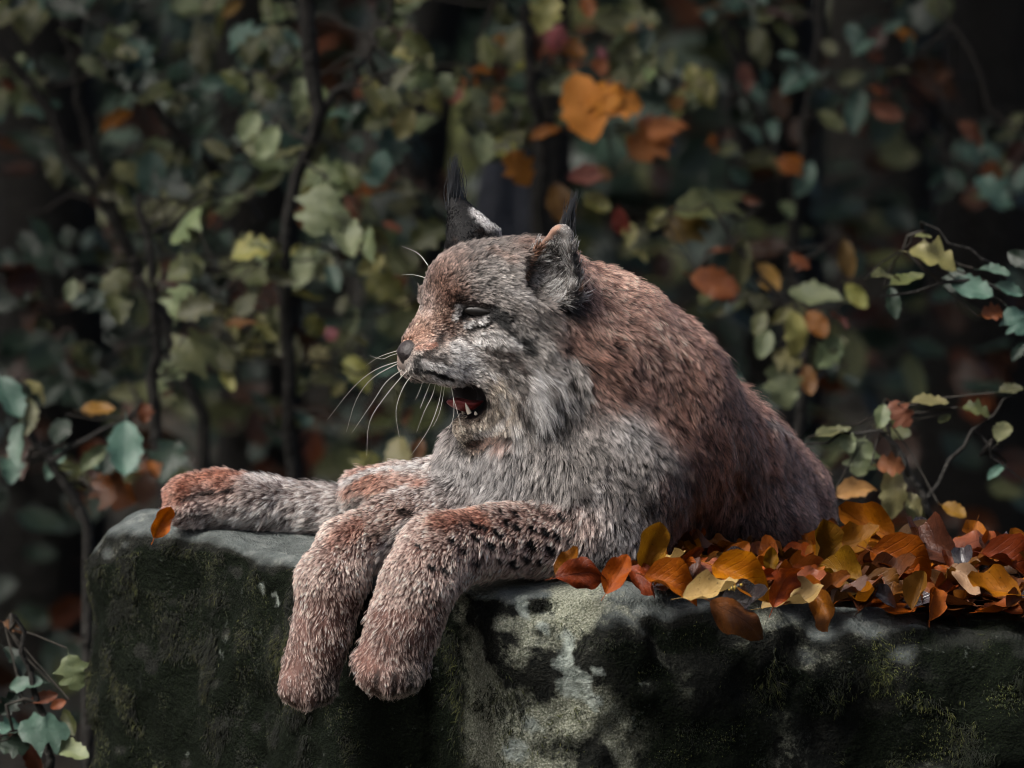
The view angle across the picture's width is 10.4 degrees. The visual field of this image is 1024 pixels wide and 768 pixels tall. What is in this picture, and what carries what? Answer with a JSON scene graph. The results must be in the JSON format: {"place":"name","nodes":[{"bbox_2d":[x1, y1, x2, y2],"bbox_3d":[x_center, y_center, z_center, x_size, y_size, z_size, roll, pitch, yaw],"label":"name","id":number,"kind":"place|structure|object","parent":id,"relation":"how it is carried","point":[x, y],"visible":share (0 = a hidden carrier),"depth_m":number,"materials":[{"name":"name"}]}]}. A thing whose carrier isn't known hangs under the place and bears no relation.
{"place":"outdoors","nodes":[
{"label":"outdoors","id":0,"kind":"place"},
{"bbox_2d":[0,0,916,767],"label":"ground","id":1,"kind":"structure","parent":0,"point":[320,394],"depth_m":17.61,"materials":[{"name":"soil"}]},
{"bbox_2d":[0,613,88,767],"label":"leafy branch","id":2,"kind":"object","parent":1,"relation":"on","point":[41,731],"visible":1,"depth_m":7.30,"materials":[{"name":"green plant"}]},
{"bbox_2d":[0,10,109,672],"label":"forest tree","id":3,"kind":"object","parent":1,"relation":"on","point":[47,585],"visible":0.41,"depth_m":13.07,"materials":[{"name":"black plant"}]},
{"bbox_2d":[0,372,188,767],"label":"bush","id":4,"kind":"object","parent":1,"relation":"on","point":[121,453],"visible":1,"depth_m":8.33,"materials":[{"name":"green plant"}]},
{"bbox_2d":[0,0,330,470],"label":"leaning sapling","id":5,"kind":"object","parent":1,"relation":"on","point":[124,49],"visible":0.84,"depth_m":9.71,"materials":[{"name":"green plant"}]},
{"bbox_2d":[62,166,341,508],"bbox_3d":[-0.489,0.386,9.203,0.442,1.462,0.922,0,7,0],"label":"hazel shrub","id":6,"kind":"object","parent":1,"relation":"on","point":[187,199],"visible":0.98,"depth_m":8.91,"materials":[{"name":"green plant"}]},
{"bbox_2d":[215,0,305,480],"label":"forest tree","id":7,"kind":"object","parent":1,"relation":"on","point":[232,451],"visible":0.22,"depth_m":14.13,"materials":[{"name":"green plant"}]},
{"bbox_2d":[198,0,457,479],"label":"forked sapling","id":8,"kind":"object","parent":1,"relation":"on","point":[317,190],"visible":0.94,"depth_m":9.05,"materials":[{"name":"green plant"}]},
{"bbox_2d":[346,0,464,448],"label":"forest tree","id":9,"kind":"object","parent":1,"relation":"on","point":[446,26],"visible":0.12,"depth_m":16.55,"materials":[{"name":"green plant"}]},
{"bbox_2d":[452,129,529,417],"bbox_3d":[0.017,0.148,13.373,0.325,1.525,0.425,0,7,0],"label":"boulder","id":10,"kind":"object","parent":1,"relation":"on","point":[501,201],"visible":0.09,"depth_m":13.22,"materials":[{"name":"stone"}]},
{"bbox_2d":[0,0,1023,737],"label":"undergrowth","id":11,"kind":"object","parent":1,"relation":"on","point":[894,220],"visible":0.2,"depth_m":12.54,"materials":[{"name":"plant"}]},
{"bbox_2d":[85,0,942,354],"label":"distant wood","id":12,"kind":"object","parent":1,"relation":"on","point":[691,28],"visible":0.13,"depth_m":17.57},
{"bbox_2d":[354,0,717,236],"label":"orange leaved sapling","id":13,"kind":"object","parent":1,"relation":"on","point":[589,99],"visible":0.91,"depth_m":9.54,"materials":[{"name":"green plant"}]},
{"bbox_2d":[529,0,571,234],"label":"forest tree","id":14,"kind":"object","parent":1,"relation":"on","point":[559,146],"visible":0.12,"depth_m":11.81,"materials":[{"name":"brown plant"}]},
{"bbox_2d":[83,509,1023,767],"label":"mossy rock","id":15,"kind":"object","parent":1,"relation":"on","point":[190,632],"visible":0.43,"depth_m":6.63,"materials":[{"name":"stone"}]},
{"bbox_2d":[151,507,174,544],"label":"fallen leaf","id":16,"kind":"object","parent":15,"relation":"on","point":[160,525],"visible":1,"depth_m":6.98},
{"bbox_2d":[160,151,838,712],"bbox_3d":[-0.013,0.051,6.866,0.838,0.594,0.827,0,7,0],"label":"lynx","id":17,"kind":"object","parent":15,"relation":"on","point":[606,413],"visible":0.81,"depth_m":6.63,"materials":[{"name":"fur"}]},
{"bbox_2d":[545,556,605,589],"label":"fallen leaf","id":18,"kind":"object","parent":15,"relation":"on","point":[581,572],"visible":1,"depth_m":6.49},
{"bbox_2d":[601,554,631,600],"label":"fallen leaf","id":19,"kind":"object","parent":15,"relation":"on","point":[616,571],"visible":1,"depth_m":6.49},
{"bbox_2d":[629,563,654,597],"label":"fallen leaf","id":20,"kind":"object","parent":15,"relation":"on","point":[642,584],"visible":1,"depth_m":6.53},
{"bbox_2d":[637,522,669,566],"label":"fallen leaf","id":21,"kind":"object","parent":20,"relation":"on","point":[654,540],"visible":1,"depth_m":6.53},
{"bbox_2d":[634,557,696,605],"bbox_3d":[0.178,0.228,6.497,0.078,0.064,0.042,17,56,14],"label":"fallen leaf","id":22,"kind":"object","parent":15,"relation":"on","point":[673,574],"visible":0.89,"depth_m":6.50,"materials":[{"name":"plant"}]},
{"bbox_2d":[671,569,738,599],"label":"fallen leaf","id":23,"kind":"object","parent":15,"relation":"on","point":[705,584],"visible":1,"depth_m":6.43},
{"bbox_2d":[728,581,743,590],"bbox_3d":[0.254,0.229,6.362,0.019,0.012,0.013,2,7,18],"label":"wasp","id":24,"kind":"object","parent":23,"relation":"on","point":[733,587],"visible":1,"depth_m":6.36,"materials":[{"name":"yellow"}]},
{"bbox_2d":[705,597,762,640],"bbox_3d":[0.255,0.270,6.462,0.076,0.054,0.029,-3,8,-21],"label":"fallen leaf","id":25,"kind":"object","parent":15,"relation":"on","point":[731,616],"visible":1,"depth_m":6.46,"materials":[{"name":"plant"}]},
{"bbox_2d":[707,578,767,608],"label":"fallen leaf","id":26,"kind":"object","parent":25,"relation":"on","point":[755,592],"visible":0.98,"depth_m":6.48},
{"bbox_2d":[701,549,768,602],"bbox_3d":[0.258,0.221,6.498,0.088,0.047,0.072,24,-22,15],"label":"fallen leaf","id":27,"kind":"object","parent":26,"relation":"on","point":[736,564],"visible":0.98,"depth_m":6.50,"materials":[{"name":"plant"}]},
{"bbox_2d":[751,576,823,609],"bbox_3d":[0.319,0.247,6.546,0.090,0.032,0.046,-5,31,-6],"label":"fallen leaf","id":28,"kind":"object","parent":15,"relation":"on","point":[807,591],"visible":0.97,"depth_m":6.55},
{"bbox_2d":[558,520,1023,625],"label":"leaf litter","id":29,"kind":"object","parent":15,"relation":"on","point":[985,601],"visible":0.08,"depth_m":6.68,"materials":[{"name":"plant"}]},
{"bbox_2d":[550,546,577,578],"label":"fallen leaf","id":30,"kind":"object","parent":29,"relation":"on","point":[569,554],"visible":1,"depth_m":6.53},
{"bbox_2d":[652,557,695,585],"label":"fallen leaf","id":31,"kind":"object","parent":29,"relation":"on","point":[689,561],"visible":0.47,"depth_m":6.57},
{"bbox_2d":[666,548,685,557],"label":"fallen leaf","id":32,"kind":"object","parent":29,"relation":"on","point":[677,552],"visible":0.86,"depth_m":6.55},
{"bbox_2d":[674,557,700,593],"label":"fallen leaf","id":33,"kind":"object","parent":29,"relation":"on","point":[695,569],"visible":0.46,"depth_m":6.59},
{"bbox_2d":[676,538,702,556],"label":"fallen leaf","id":34,"kind":"object","parent":29,"relation":"on","point":[688,544],"visible":0.45,"depth_m":6.71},
{"bbox_2d":[682,547,707,561],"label":"fallen leaf","id":35,"kind":"object","parent":29,"relation":"on","point":[695,553],"visible":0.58,"depth_m":6.64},
{"bbox_2d":[678,529,713,554],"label":"fallen leaf","id":36,"kind":"object","parent":29,"relation":"on","point":[705,543],"visible":0.59,"depth_m":6.74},
{"bbox_2d":[700,557,716,575],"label":"fallen leaf","id":37,"kind":"object","parent":29,"relation":"on","point":[704,565],"visible":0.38,"depth_m":6.60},
{"bbox_2d":[705,551,718,561],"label":"fallen leaf","id":38,"kind":"object","parent":29,"relation":"on","point":[711,555],"visible":0.07,"depth_m":6.67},
{"bbox_2d":[707,545,721,554],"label":"fallen leaf","id":39,"kind":"object","parent":29,"relation":"on","point":[712,548],"visible":0.35,"depth_m":6.71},
{"bbox_2d":[717,538,743,550],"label":"fallen leaf","id":40,"kind":"object","parent":29,"relation":"on","point":[722,543],"visible":0.21,"depth_m":6.77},
{"bbox_2d":[707,533,729,547],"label":"fallen leaf","id":41,"kind":"object","parent":40,"relation":"on","point":[717,537],"visible":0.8,"depth_m":6.78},
{"bbox_2d":[723,541,749,551],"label":"fallen leaf","id":42,"kind":"object","parent":29,"relation":"on","point":[744,545],"visible":0.28,"depth_m":6.67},
{"bbox_2d":[750,541,762,565],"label":"fallen leaf","id":43,"kind":"object","parent":29,"relation":"on","point":[754,547],"visible":0.23,"depth_m":6.78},
{"bbox_2d":[751,546,770,564],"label":"fallen leaf","id":44,"kind":"object","parent":29,"relation":"on","point":[760,558],"visible":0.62,"depth_m":6.69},
{"bbox_2d":[758,535,778,554],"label":"fallen leaf","id":45,"kind":"object","parent":29,"relation":"on","point":[767,541],"visible":0.44,"depth_m":6.76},
{"bbox_2d":[763,568,774,580],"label":"fallen leaf","id":46,"kind":"object","parent":29,"relation":"on","point":[768,573],"visible":0.31,"depth_m":6.63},
{"bbox_2d":[759,536,781,548],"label":"fallen leaf","id":47,"kind":"object","parent":29,"relation":"on","point":[778,543],"visible":0.22,"depth_m":6.83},
{"bbox_2d":[763,547,778,568],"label":"fallen leaf","id":48,"kind":"object","parent":29,"relation":"on","point":[771,559],"visible":1,"depth_m":6.66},
{"bbox_2d":[778,559,791,568],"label":"fallen leaf","id":49,"kind":"object","parent":29,"relation":"on","point":[785,563],"visible":0.19,"depth_m":6.69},
{"bbox_2d":[769,567,803,617],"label":"fallen leaf","id":50,"kind":"object","parent":29,"relation":"on","point":[785,583],"visible":1,"depth_m":6.54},
{"bbox_2d":[778,547,798,558],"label":"fallen leaf","id":51,"kind":"object","parent":29,"relation":"on","point":[789,552],"visible":0.84,"depth_m":6.76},
{"bbox_2d":[789,550,803,565],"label":"fallen leaf","id":52,"kind":"object","parent":29,"relation":"on","point":[796,557],"visible":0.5,"depth_m":6.74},
{"bbox_2d":[782,541,812,556],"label":"fallen leaf","id":53,"kind":"object","parent":29,"relation":"on","point":[802,547],"visible":0.69,"depth_m":6.83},
{"bbox_2d":[792,564,817,568],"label":"fallen leaf","id":54,"kind":"object","parent":29,"relation":"on","point":[814,566],"visible":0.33,"depth_m":6.70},
{"bbox_2d":[800,530,815,544],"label":"fallen leaf","id":55,"kind":"object","parent":29,"relation":"on","point":[810,536],"visible":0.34,"depth_m":6.89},
{"bbox_2d":[796,555,824,569],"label":"fallen leaf","id":56,"kind":"object","parent":29,"relation":"on","point":[810,560],"visible":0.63,"depth_m":6.71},
{"bbox_2d":[805,544,815,555],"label":"fallen leaf","id":57,"kind":"object","parent":29,"relation":"on","point":[810,548],"visible":0.22,"depth_m":6.82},
{"bbox_2d":[797,565,825,580],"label":"fallen leaf","id":58,"kind":"object","parent":29,"relation":"on","point":[819,575],"visible":0.45,"depth_m":6.65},
{"bbox_2d":[806,574,820,583],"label":"fallen leaf","id":59,"kind":"object","parent":29,"relation":"on","point":[812,579],"visible":0.3,"depth_m":6.63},
{"bbox_2d":[808,589,834,631],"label":"fallen leaf","id":60,"kind":"object","parent":29,"relation":"on","point":[822,607],"visible":1,"depth_m":6.58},
{"bbox_2d":[815,519,843,559],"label":"fallen leaf","id":61,"kind":"object","parent":29,"relation":"on","point":[828,536],"visible":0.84,"depth_m":6.74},
{"bbox_2d":[819,545,861,579],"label":"fallen leaf","id":62,"kind":"object","parent":29,"relation":"on","point":[844,557],"visible":0.82,"depth_m":6.70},
{"bbox_2d":[828,566,868,592],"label":"fallen leaf","id":63,"kind":"object","parent":29,"relation":"on","point":[864,570],"visible":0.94,"depth_m":6.70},
{"bbox_2d":[830,574,882,593],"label":"fallen leaf","id":64,"kind":"object","parent":29,"relation":"on","point":[857,585],"visible":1,"depth_m":6.66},
{"bbox_2d":[839,580,877,598],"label":"fallen leaf","id":65,"kind":"object","parent":29,"relation":"on","point":[841,587],"visible":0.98,"depth_m":6.67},
{"bbox_2d":[841,521,878,552],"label":"fallen leaf","id":66,"kind":"object","parent":29,"relation":"on","point":[854,535],"visible":0.64,"depth_m":6.88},
{"bbox_2d":[848,581,873,600],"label":"fallen leaf","id":67,"kind":"object","parent":29,"relation":"on","point":[862,595],"visible":1,"depth_m":6.63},
{"bbox_2d":[857,548,871,565],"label":"fallen leaf","id":68,"kind":"object","parent":29,"relation":"on","point":[860,556],"visible":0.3,"depth_m":6.79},
{"bbox_2d":[863,549,871,562],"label":"fallen leaf","id":69,"kind":"object","parent":68,"relation":"on","point":[866,557],"visible":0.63,"depth_m":6.79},
{"bbox_2d":[838,501,894,542],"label":"fallen leaf","id":70,"kind":"object","parent":29,"relation":"on","point":[872,512],"visible":0.72,"depth_m":6.96,"materials":[{"name":"plant"}]},
{"bbox_2d":[856,541,876,554],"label":"fallen leaf","id":71,"kind":"object","parent":29,"relation":"on","point":[872,543],"visible":0.17,"depth_m":6.93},
{"bbox_2d":[860,562,877,575],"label":"fallen leaf","id":72,"kind":"object","parent":29,"relation":"on","point":[872,567],"visible":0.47,"depth_m":6.73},
{"bbox_2d":[859,567,899,603],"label":"fallen leaf","id":73,"kind":"object","parent":29,"relation":"on","point":[890,576],"visible":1,"depth_m":6.68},
{"bbox_2d":[870,583,895,607],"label":"fallen leaf","id":74,"kind":"object","parent":29,"relation":"on","point":[884,594],"visible":1,"depth_m":6.65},
{"bbox_2d":[872,552,915,577],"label":"fallen leaf","id":75,"kind":"object","parent":29,"relation":"on","point":[902,564],"visible":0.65,"depth_m":6.72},
{"bbox_2d":[857,532,931,581],"bbox_3d":[0.462,0.215,6.760,0.105,0.056,0.086,25,-26,17],"label":"fallen leaf","id":76,"kind":"object","parent":29,"relation":"on","point":[896,544],"visible":0.7,"depth_m":6.76,"materials":[{"name":"plant"}]},
{"bbox_2d":[890,580,903,597],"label":"fallen leaf","id":77,"kind":"object","parent":29,"relation":"on","point":[895,587],"visible":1,"depth_m":6.67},
{"bbox_2d":[900,563,919,579],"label":"fallen leaf","id":78,"kind":"object","parent":29,"relation":"on","point":[905,575],"visible":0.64,"depth_m":6.74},
{"bbox_2d":[898,520,926,534],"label":"fallen leaf","id":79,"kind":"object","parent":29,"relation":"on","point":[905,528],"visible":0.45,"depth_m":6.89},
{"bbox_2d":[902,571,926,616],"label":"fallen leaf","id":80,"kind":"object","parent":29,"relation":"on","point":[914,585],"visible":1,"depth_m":6.65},
{"bbox_2d":[921,582,934,615],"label":"fallen leaf","id":81,"kind":"object","parent":29,"relation":"on","point":[930,585],"visible":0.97,"depth_m":6.70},
{"bbox_2d":[906,512,955,562],"bbox_3d":[0.514,0.188,6.835,0.078,0.064,0.046,3,7,20],"label":"fallen leaf","id":82,"kind":"object","parent":29,"relation":"on","point":[932,533],"visible":0.86,"depth_m":6.85,"materials":[{"name":"plant"}]},
{"bbox_2d":[930,568,948,586],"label":"fallen leaf","id":83,"kind":"object","parent":29,"relation":"on","point":[935,573],"visible":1,"depth_m":6.71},
{"bbox_2d":[932,565,949,572],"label":"fallen leaf","id":84,"kind":"object","parent":29,"relation":"on","point":[942,568],"visible":0.28,"depth_m":6.80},
{"bbox_2d":[934,572,958,592],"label":"fallen leaf","id":85,"kind":"object","parent":29,"relation":"on","point":[948,585],"visible":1,"depth_m":6.70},
{"bbox_2d":[942,550,953,567],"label":"fallen leaf","id":86,"kind":"object","parent":29,"relation":"on","point":[948,561],"visible":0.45,"depth_m":6.82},
{"bbox_2d":[950,589,969,603],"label":"fallen leaf","id":87,"kind":"object","parent":29,"relation":"on","point":[960,593],"visible":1,"depth_m":6.68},
{"bbox_2d":[950,544,972,563],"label":"fallen leaf","id":88,"kind":"object","parent":29,"relation":"on","point":[962,555],"visible":0.64,"depth_m":6.80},
{"bbox_2d":[944,557,979,583],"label":"fallen leaf","id":89,"kind":"object","parent":29,"relation":"on","point":[973,561],"visible":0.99,"depth_m":6.71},
{"bbox_2d":[945,562,980,594],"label":"fallen leaf","id":90,"kind":"object","parent":29,"relation":"on","point":[961,572],"visible":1,"depth_m":6.69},
{"bbox_2d":[953,530,982,549],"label":"fallen leaf","id":91,"kind":"object","parent":29,"relation":"on","point":[971,538],"visible":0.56,"depth_m":6.92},
{"bbox_2d":[962,516,985,534],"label":"fallen leaf","id":92,"kind":"object","parent":29,"relation":"on","point":[970,526],"visible":0.57,"depth_m":7.01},
{"bbox_2d":[972,547,982,568],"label":"fallen leaf","id":93,"kind":"object","parent":29,"relation":"on","point":[977,549],"visible":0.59,"depth_m":6.82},
{"bbox_2d":[979,531,1007,548],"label":"fallen leaf","id":94,"kind":"object","parent":29,"relation":"on","point":[982,544],"visible":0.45,"depth_m":6.86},
{"bbox_2d":[967,564,1023,596],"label":"fallen leaf","id":95,"kind":"object","parent":29,"relation":"on","point":[996,580],"visible":1,"depth_m":6.65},
{"bbox_2d":[976,550,1014,566],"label":"fallen leaf","id":96,"kind":"object","parent":29,"relation":"on","point":[984,560],"visible":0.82,"depth_m":6.79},
{"bbox_2d":[969,533,1023,574],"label":"fallen leaf","id":97,"kind":"object","parent":29,"relation":"on","point":[1005,547],"visible":1,"depth_m":6.78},
{"bbox_2d":[992,559,1018,577],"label":"fallen leaf","id":98,"kind":"object","parent":29,"relation":"on","point":[1009,569],"visible":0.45,"depth_m":6.81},
{"bbox_2d":[1002,587,1023,610],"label":"fallen leaf","id":99,"kind":"object","parent":29,"relation":"on","point":[1012,600],"visible":1,"depth_m":6.64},
{"bbox_2d":[1009,528,1023,534],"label":"fallen leaf","id":100,"kind":"object","parent":29,"relation":"on","point":[1014,530],"visible":0.32,"depth_m":6.88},
{"bbox_2d":[1010,575,1023,588],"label":"fallen leaf","id":101,"kind":"object","parent":29,"relation":"on","point":[1020,582],"visible":0.36,"depth_m":6.73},
{"label":"fallen leaf","id":102,"kind":"object","parent":29,"relation":"on","visible":0},
{"bbox_2d":[982,530,995,543],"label":"fallen leaf","id":103,"kind":"object","parent":102,"relation":"on","point":[988,535],"visible":0.34,"depth_m":6.93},
{"bbox_2d":[820,570,850,591],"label":"fallen leaf","id":104,"kind":"object","parent":15,"relation":"on","point":[831,581],"visible":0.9,"depth_m":6.66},
{"bbox_2d":[830,588,851,603],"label":"fallen leaf","id":105,"kind":"object","parent":15,"relation":"on","point":[836,595],"visible":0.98,"depth_m":6.64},
{"bbox_2d":[853,579,884,614],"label":"fallen leaf","id":106,"kind":"object","parent":15,"relation":"on","point":[860,605],"visible":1,"depth_m":6.66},
{"bbox_2d":[929,587,947,620],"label":"fallen leaf","id":107,"kind":"object","parent":15,"relation":"on","point":[937,604],"visible":1,"depth_m":6.65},
{"bbox_2d":[610,187,867,441],"bbox_3d":[0.371,0.392,9.092,0.425,1.409,0.908,0,7,0],"label":"maple shrub","id":108,"kind":"object","parent":1,"relation":"on","point":[719,289],"visible":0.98,"depth_m":8.99,"materials":[{"name":"green plant"}]},
{"bbox_2d":[728,0,825,442],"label":"forest tree","id":109,"kind":"object","parent":1,"relation":"on","point":[767,213],"visible":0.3,"depth_m":14.10,"materials":[{"name":"green plant"}]},
{"bbox_2d":[689,0,1023,430],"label":"thin sapling","id":110,"kind":"object","parent":1,"relation":"on","point":[997,184],"visible":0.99,"depth_m":10.05,"materials":[{"name":"green plant"}]},
{"bbox_2d":[826,0,941,413],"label":"forest tree","id":111,"kind":"object","parent":1,"relation":"on","point":[912,182],"visible":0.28,"depth_m":17.11,"materials":[{"name":"black plant"}]},
{"bbox_2d":[805,383,1023,519],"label":"bramble shrub","id":112,"kind":"object","parent":1,"relation":"on","point":[894,495],"visible":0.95,"depth_m":7.51,"materials":[{"name":"green plant"}]},
{"bbox_2d":[865,221,1023,361],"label":"trailing branch shrub","id":113,"kind":"object","parent":1,"relation":"on","point":[959,280],"visible":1,"depth_m":7.55,"materials":[{"name":"green plant"}]},
{"bbox_2d":[917,0,1023,539],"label":"forest tree","id":114,"kind":"object","parent":1,"relation":"on","point":[991,32],"visible":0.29,"depth_m":12.84,"materials":[{"name":"black plant"}]},
{"label":"fallen leaf","id":115,"kind":"object","parent":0,"visible":0},
{"bbox_2d":[676,528,705,543],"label":"fallen leaf","id":116,"kind":"object","parent":115,"relation":"on","point":[703,530],"visible":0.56,"depth_m":6.76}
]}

